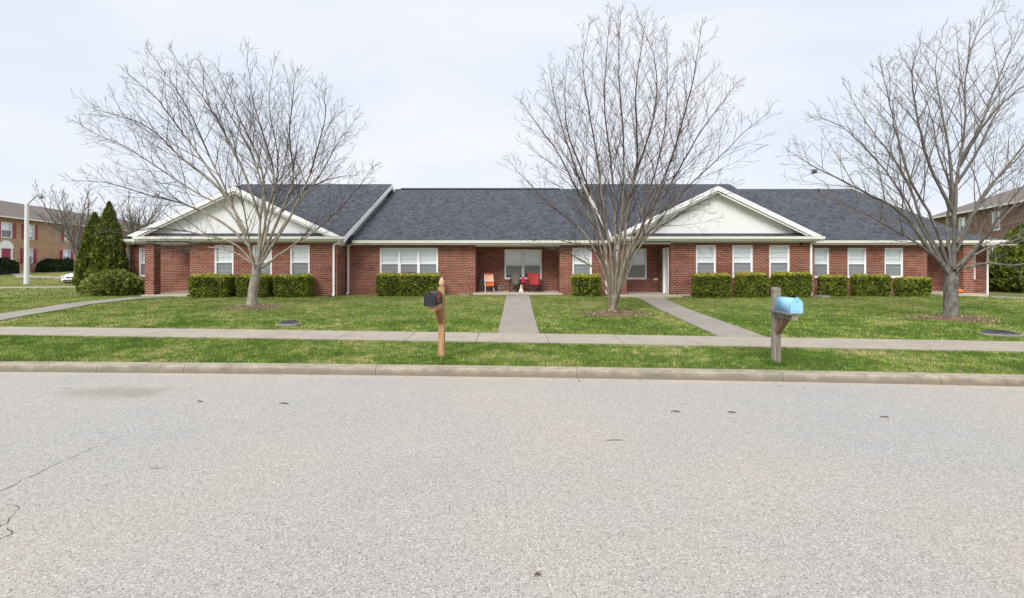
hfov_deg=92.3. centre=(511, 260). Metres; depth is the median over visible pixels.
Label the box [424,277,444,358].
mailbox post
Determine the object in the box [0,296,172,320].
path
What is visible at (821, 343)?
sidewalk
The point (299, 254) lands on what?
window
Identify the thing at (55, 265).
foundation hedge
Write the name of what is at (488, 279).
folding chair
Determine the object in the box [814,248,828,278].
window
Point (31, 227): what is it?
window
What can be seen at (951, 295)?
bare tree
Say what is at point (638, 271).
window
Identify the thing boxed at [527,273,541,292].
camp chair
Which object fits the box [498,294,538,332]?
garden path
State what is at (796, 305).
door
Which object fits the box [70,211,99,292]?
arborvitae
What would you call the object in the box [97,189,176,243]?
bare tree
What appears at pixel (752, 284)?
clipped hedge
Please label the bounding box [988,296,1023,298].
path
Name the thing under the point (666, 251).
door
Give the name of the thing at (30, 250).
window
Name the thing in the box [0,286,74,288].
side pavement
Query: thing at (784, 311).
mailbox
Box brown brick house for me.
[927,186,1023,253]
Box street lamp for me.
[24,193,43,283]
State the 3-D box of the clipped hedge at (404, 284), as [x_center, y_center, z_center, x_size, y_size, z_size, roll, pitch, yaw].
[-4.584,1.069,21.772,2.911,1.099,1.015,0,0,0]
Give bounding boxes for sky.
[0,0,1023,224]
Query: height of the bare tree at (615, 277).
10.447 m
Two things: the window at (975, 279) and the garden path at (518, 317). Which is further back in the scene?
the window at (975, 279)
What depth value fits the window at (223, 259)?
21.54 m
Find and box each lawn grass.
[0,276,76,297]
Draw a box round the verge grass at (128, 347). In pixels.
[0,334,1023,374]
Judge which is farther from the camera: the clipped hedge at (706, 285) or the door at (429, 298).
the clipped hedge at (706, 285)
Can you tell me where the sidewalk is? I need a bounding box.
[0,327,1023,352]
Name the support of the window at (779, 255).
in the brick apartment building
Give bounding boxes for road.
[0,372,1023,597]
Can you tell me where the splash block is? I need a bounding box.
[812,295,829,297]
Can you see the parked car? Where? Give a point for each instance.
(66, 278)
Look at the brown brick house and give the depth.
38.66 m
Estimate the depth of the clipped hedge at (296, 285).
20.55 m
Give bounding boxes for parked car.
[60,273,73,281]
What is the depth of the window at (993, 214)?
37.53 m
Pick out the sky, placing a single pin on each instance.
(436, 84)
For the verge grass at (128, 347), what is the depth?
8.52 m
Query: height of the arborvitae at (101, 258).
4.492 m
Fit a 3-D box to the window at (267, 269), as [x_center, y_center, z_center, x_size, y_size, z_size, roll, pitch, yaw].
[-10.886,0.050,21.486,0.847,1.400,0.122,0,0,0]
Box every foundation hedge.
[0,257,19,274]
[34,258,73,271]
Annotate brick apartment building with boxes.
[123,184,1016,298]
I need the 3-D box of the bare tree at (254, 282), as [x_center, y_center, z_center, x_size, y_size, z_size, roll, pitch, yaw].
[-10.448,-3.104,16.826,12.819,9.647,5.769,0,0,0]
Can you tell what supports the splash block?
on the lawn at (59, 281)
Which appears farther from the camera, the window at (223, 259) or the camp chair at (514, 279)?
the camp chair at (514, 279)
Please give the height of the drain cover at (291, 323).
0.158 m
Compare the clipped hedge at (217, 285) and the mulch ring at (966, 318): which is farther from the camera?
the clipped hedge at (217, 285)
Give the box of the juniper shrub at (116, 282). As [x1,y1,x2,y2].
[77,268,144,295]
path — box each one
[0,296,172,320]
[11,273,60,277]
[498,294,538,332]
[641,299,765,336]
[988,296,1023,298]
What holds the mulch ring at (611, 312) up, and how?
on the lawn at (59, 281)
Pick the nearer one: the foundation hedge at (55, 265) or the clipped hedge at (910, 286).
the clipped hedge at (910, 286)
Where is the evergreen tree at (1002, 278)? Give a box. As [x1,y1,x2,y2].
[989,223,1023,292]
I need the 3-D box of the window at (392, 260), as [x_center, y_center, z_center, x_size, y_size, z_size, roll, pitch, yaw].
[-4.727,0.125,22.625,2.672,1.370,0.200,0,0,0]
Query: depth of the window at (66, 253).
55.44 m
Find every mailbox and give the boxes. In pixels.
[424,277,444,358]
[767,287,802,364]
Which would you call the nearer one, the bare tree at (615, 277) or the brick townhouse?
the bare tree at (615, 277)
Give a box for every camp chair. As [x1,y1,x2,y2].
[508,273,519,292]
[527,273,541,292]
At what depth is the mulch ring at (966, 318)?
13.49 m
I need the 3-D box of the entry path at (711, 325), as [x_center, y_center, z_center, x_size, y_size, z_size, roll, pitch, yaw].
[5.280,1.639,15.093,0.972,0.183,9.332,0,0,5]
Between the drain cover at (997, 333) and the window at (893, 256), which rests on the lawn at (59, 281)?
the drain cover at (997, 333)
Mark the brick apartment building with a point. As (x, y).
(461, 240)
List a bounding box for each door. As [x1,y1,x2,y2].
[2,249,9,257]
[424,292,434,305]
[665,250,667,292]
[790,297,802,312]
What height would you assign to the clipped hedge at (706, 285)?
1.114 m
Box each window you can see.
[1,222,11,237]
[29,225,33,238]
[29,249,32,262]
[63,250,70,258]
[139,248,144,277]
[214,245,232,273]
[253,245,271,274]
[290,245,309,274]
[380,248,437,273]
[503,249,542,280]
[572,248,591,274]
[627,248,647,280]
[696,245,715,272]
[732,245,752,278]
[769,245,789,278]
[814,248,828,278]
[848,248,865,278]
[885,248,902,278]
[959,217,964,230]
[974,252,977,280]
[992,211,999,230]
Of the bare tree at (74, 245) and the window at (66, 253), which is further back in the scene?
the window at (66, 253)
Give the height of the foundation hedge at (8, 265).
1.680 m
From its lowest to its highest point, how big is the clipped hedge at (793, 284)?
1.155 m
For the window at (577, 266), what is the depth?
22.64 m
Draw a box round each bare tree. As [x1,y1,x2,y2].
[30,179,129,272]
[56,37,388,305]
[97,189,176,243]
[496,0,780,310]
[773,0,1023,316]
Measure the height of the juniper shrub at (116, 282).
1.342 m
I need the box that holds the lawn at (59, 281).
[0,272,1023,373]
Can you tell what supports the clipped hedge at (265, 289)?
on the lawn at (59, 281)
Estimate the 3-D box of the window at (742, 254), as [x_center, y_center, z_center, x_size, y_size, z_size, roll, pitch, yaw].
[10.046,0.087,21.456,1.012,1.475,0.182,0,0,0]
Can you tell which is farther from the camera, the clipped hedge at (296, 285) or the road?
the clipped hedge at (296, 285)
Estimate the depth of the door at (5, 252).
46.13 m
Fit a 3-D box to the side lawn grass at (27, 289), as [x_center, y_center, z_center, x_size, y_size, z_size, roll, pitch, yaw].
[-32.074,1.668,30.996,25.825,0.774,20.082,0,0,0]
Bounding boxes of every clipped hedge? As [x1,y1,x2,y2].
[187,273,235,297]
[235,273,272,297]
[272,273,314,297]
[375,272,440,295]
[570,273,601,296]
[691,272,731,297]
[733,271,769,297]
[770,271,812,297]
[817,274,848,295]
[849,273,891,296]
[892,276,931,296]
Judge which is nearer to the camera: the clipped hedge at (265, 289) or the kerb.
the kerb
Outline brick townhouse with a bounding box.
[0,200,143,272]
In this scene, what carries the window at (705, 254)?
in the brick apartment building
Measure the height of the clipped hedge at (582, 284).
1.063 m
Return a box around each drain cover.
[276,320,301,326]
[977,329,1023,337]
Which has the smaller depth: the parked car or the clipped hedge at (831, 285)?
the clipped hedge at (831, 285)
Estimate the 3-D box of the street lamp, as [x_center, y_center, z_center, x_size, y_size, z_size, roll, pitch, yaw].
[-32.562,-1.342,33.470,1.341,6.380,0.300,0,0,3]
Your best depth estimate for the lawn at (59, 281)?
14.41 m
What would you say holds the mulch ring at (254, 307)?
on the lawn at (59, 281)
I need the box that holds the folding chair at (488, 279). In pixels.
[484,273,493,291]
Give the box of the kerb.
[0,361,1023,386]
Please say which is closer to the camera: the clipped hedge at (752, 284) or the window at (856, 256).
the clipped hedge at (752, 284)
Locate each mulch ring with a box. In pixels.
[212,303,282,310]
[574,309,657,317]
[892,314,1023,324]
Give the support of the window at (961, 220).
in the brown brick house
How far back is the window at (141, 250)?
23.97 m
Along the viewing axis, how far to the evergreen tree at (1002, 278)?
25.10 m
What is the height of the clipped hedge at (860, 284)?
1.068 m
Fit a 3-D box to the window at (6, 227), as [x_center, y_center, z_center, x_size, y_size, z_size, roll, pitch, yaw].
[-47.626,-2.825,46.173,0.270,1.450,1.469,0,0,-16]
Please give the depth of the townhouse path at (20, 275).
40.65 m
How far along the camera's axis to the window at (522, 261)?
24.04 m
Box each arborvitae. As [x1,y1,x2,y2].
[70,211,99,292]
[87,201,131,277]

